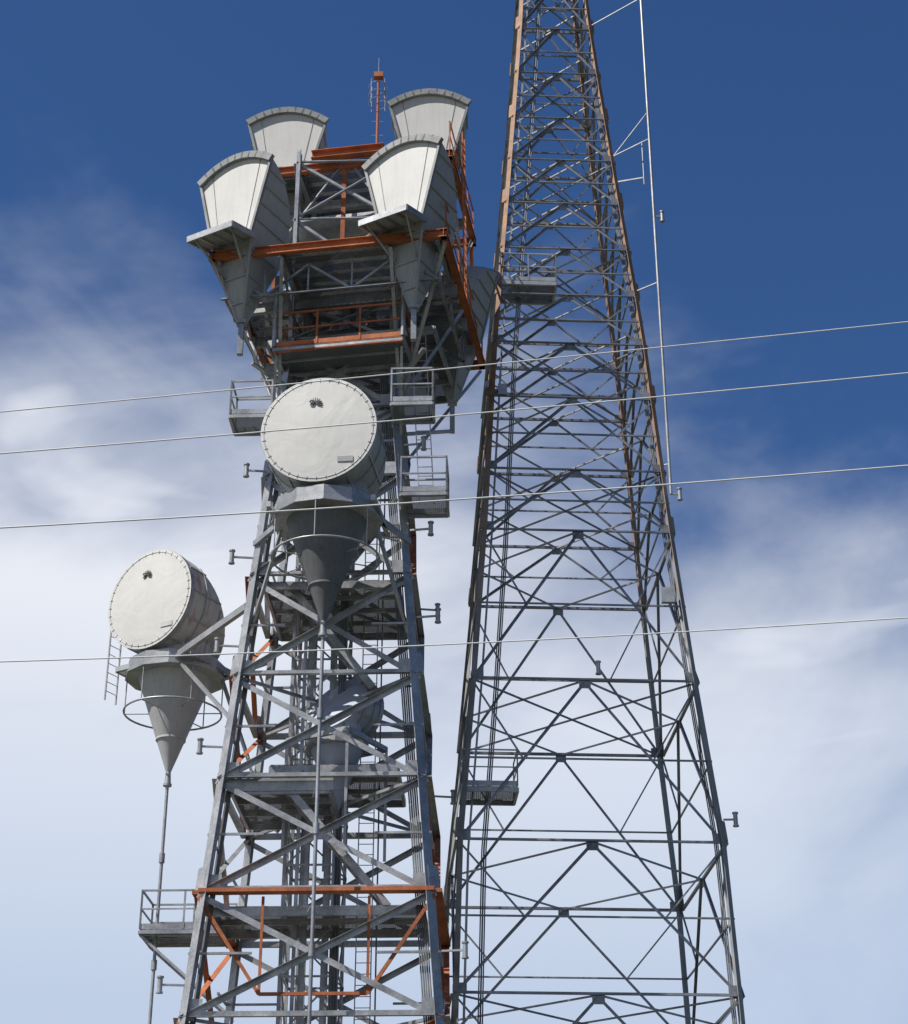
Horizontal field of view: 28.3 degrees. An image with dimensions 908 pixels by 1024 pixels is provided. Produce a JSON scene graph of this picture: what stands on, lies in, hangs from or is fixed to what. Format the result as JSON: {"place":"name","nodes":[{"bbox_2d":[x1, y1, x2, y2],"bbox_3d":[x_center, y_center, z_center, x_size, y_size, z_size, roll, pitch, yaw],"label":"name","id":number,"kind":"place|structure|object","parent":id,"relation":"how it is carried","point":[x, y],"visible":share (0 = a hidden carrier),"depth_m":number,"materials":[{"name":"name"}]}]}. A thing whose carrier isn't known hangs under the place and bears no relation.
{"place":"outdoors","nodes":[
{"label":"outdoors","id":0,"kind":"place"},
{"bbox_2d":[148,280,452,1023],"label":"waveguide pipes","id":1,"kind":"object","parent":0,"point":[333,951],"visible":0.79,"depth_m":48.79,"materials":[{"name":"grey metal"}]},
{"bbox_2d":[178,337,444,1023],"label":"tower legs","id":2,"kind":"object","parent":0,"point":[431,871],"visible":0.63,"depth_m":48.81,"materials":[{"name":"grey metal"}]},
{"bbox_2d":[138,889,237,1021],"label":"service platform","id":3,"kind":"structure","parent":2,"relation":"attached to","point":[173,934],"depth_m":51.12,"materials":[{"name":"grey metal"}]},
{"bbox_2d":[173,336,450,1023],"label":"tower lattice bracing","id":4,"kind":"object","parent":2,"relation":"attached to","point":[197,1008],"visible":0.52,"depth_m":49.05,"materials":[{"name":"grey metal"}]},
{"bbox_2d":[176,477,449,1023],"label":"tower bracing","id":5,"kind":"object","parent":2,"relation":"attached to","point":[209,979],"visible":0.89,"depth_m":49.38,"materials":[{"name":"metal"}]},
{"bbox_2d":[0,321,907,661],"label":"overhead wires","id":6,"kind":"object","parent":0,"point":[446,499],"visible":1,"depth_m":25.20,"materials":[{"name":"metal"}]},
{"bbox_2d":[0,0,907,1023],"label":"sky","id":7,"kind":"structure","parent":0,"point":[779,128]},
{"bbox_3d":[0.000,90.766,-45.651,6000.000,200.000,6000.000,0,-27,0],"label":"ground","id":8,"kind":"structure","parent":0,"visible":0},
{"bbox_2d":[156,69,485,1023],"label":"antenna tower","id":9,"kind":"structure","parent":8,"relation":"on","point":[314,297],"depth_m":53.27,"materials":[{"name":"grey metal"}]},
{"bbox_2d":[187,150,290,355],"bbox_3d":[-6.498,-7.804,54.225,2.843,6.772,2.893,-15,-30,27],"label":"horn antenna","id":10,"kind":"object","parent":9,"relation":"attached to","point":[245,202],"visible":0.95,"depth_m":54.40,"materials":[{"name":"metal"}]},
{"bbox_2d":[104,494,410,871],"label":"antenna support struts","id":11,"kind":"object","parent":9,"relation":"attached to","point":[238,612],"visible":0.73,"depth_m":50.25,"materials":[{"name":"metal"}]},
{"bbox_2d":[108,549,224,787],"bbox_3d":[-8.538,6.193,54.439,3.291,9.925,3.120,-15,-30,27],"label":"drum antenna","id":12,"kind":"object","parent":11,"relation":"attached to","point":[163,602],"visible":0.98,"depth_m":54.33,"materials":[{"name":"white metal"}]},
{"bbox_2d":[261,378,386,637],"bbox_3d":[-3.506,1.356,49.011,3.291,9.925,3.106,-4,-27,7],"label":"drum antenna","id":13,"kind":"object","parent":11,"relation":"attached to","point":[334,466],"visible":0.98,"depth_m":48.90,"materials":[{"name":"white metal"}]},
{"bbox_2d":[246,107,328,287],"bbox_3d":[-5.679,-10.622,60.417,2.846,6.772,2.946,0,-27,0],"label":"horn antenna","id":14,"kind":"object","parent":9,"relation":"on","point":[283,135],"visible":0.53,"depth_m":61.15,"materials":[{"name":"metal"}]},
{"bbox_2d":[263,280,339,382],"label":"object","id":15,"kind":"object","parent":9,"relation":"on","point":[286,315],"visible":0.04,"depth_m":59.48,"materials":[{"name":"metal"}]},
{"bbox_2d":[304,679,383,931],"bbox_3d":[-3.266,7.855,49.626,1.991,7.425,1.834,-15,-30,27],"label":"microwave antenna","id":16,"kind":"object","parent":9,"relation":"attached to","point":[363,720],"visible":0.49,"depth_m":50.10,"materials":[{"name":"metal"}]},
{"bbox_2d":[358,134,457,341],"bbox_3d":[-1.369,-8.163,53.510,2.843,6.772,2.893,-15,-30,27],"label":"horn antenna","id":17,"kind":"object","parent":9,"relation":"attached to","point":[410,179],"visible":0.98,"depth_m":53.70,"materials":[{"name":"metal"}]},
{"bbox_2d":[387,88,470,171],"bbox_3d":[-0.839,-11.049,59.569,2.846,6.772,2.946,0,-27,0],"label":"horn antenna","id":18,"kind":"object","parent":9,"relation":"attached to","point":[433,111],"visible":0.38,"depth_m":60.36,"materials":[{"name":"metal"}]},
{"bbox_2d":[424,266,500,433],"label":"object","id":19,"kind":"object","parent":9,"relation":"on","point":[483,281],"visible":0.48,"depth_m":58.52,"materials":[{"name":"metal"}]},
{"bbox_2d":[443,0,744,1023],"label":"tower legs","id":20,"kind":"object","parent":8,"relation":"on","point":[459,820],"visible":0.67,"depth_m":58.71,"materials":[{"name":"grey metal"}]},
{"bbox_2d":[444,0,744,1023],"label":"lattice tower","id":21,"kind":"structure","parent":20,"relation":"attached to","point":[574,472],"depth_m":60.15,"materials":[{"name":"grey metal"}]},
{"bbox_2d":[450,0,738,1023],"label":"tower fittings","id":22,"kind":"object","parent":20,"relation":"attached to","point":[480,792],"visible":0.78,"depth_m":58.99,"materials":[{"name":"grey metal"}]}
]}

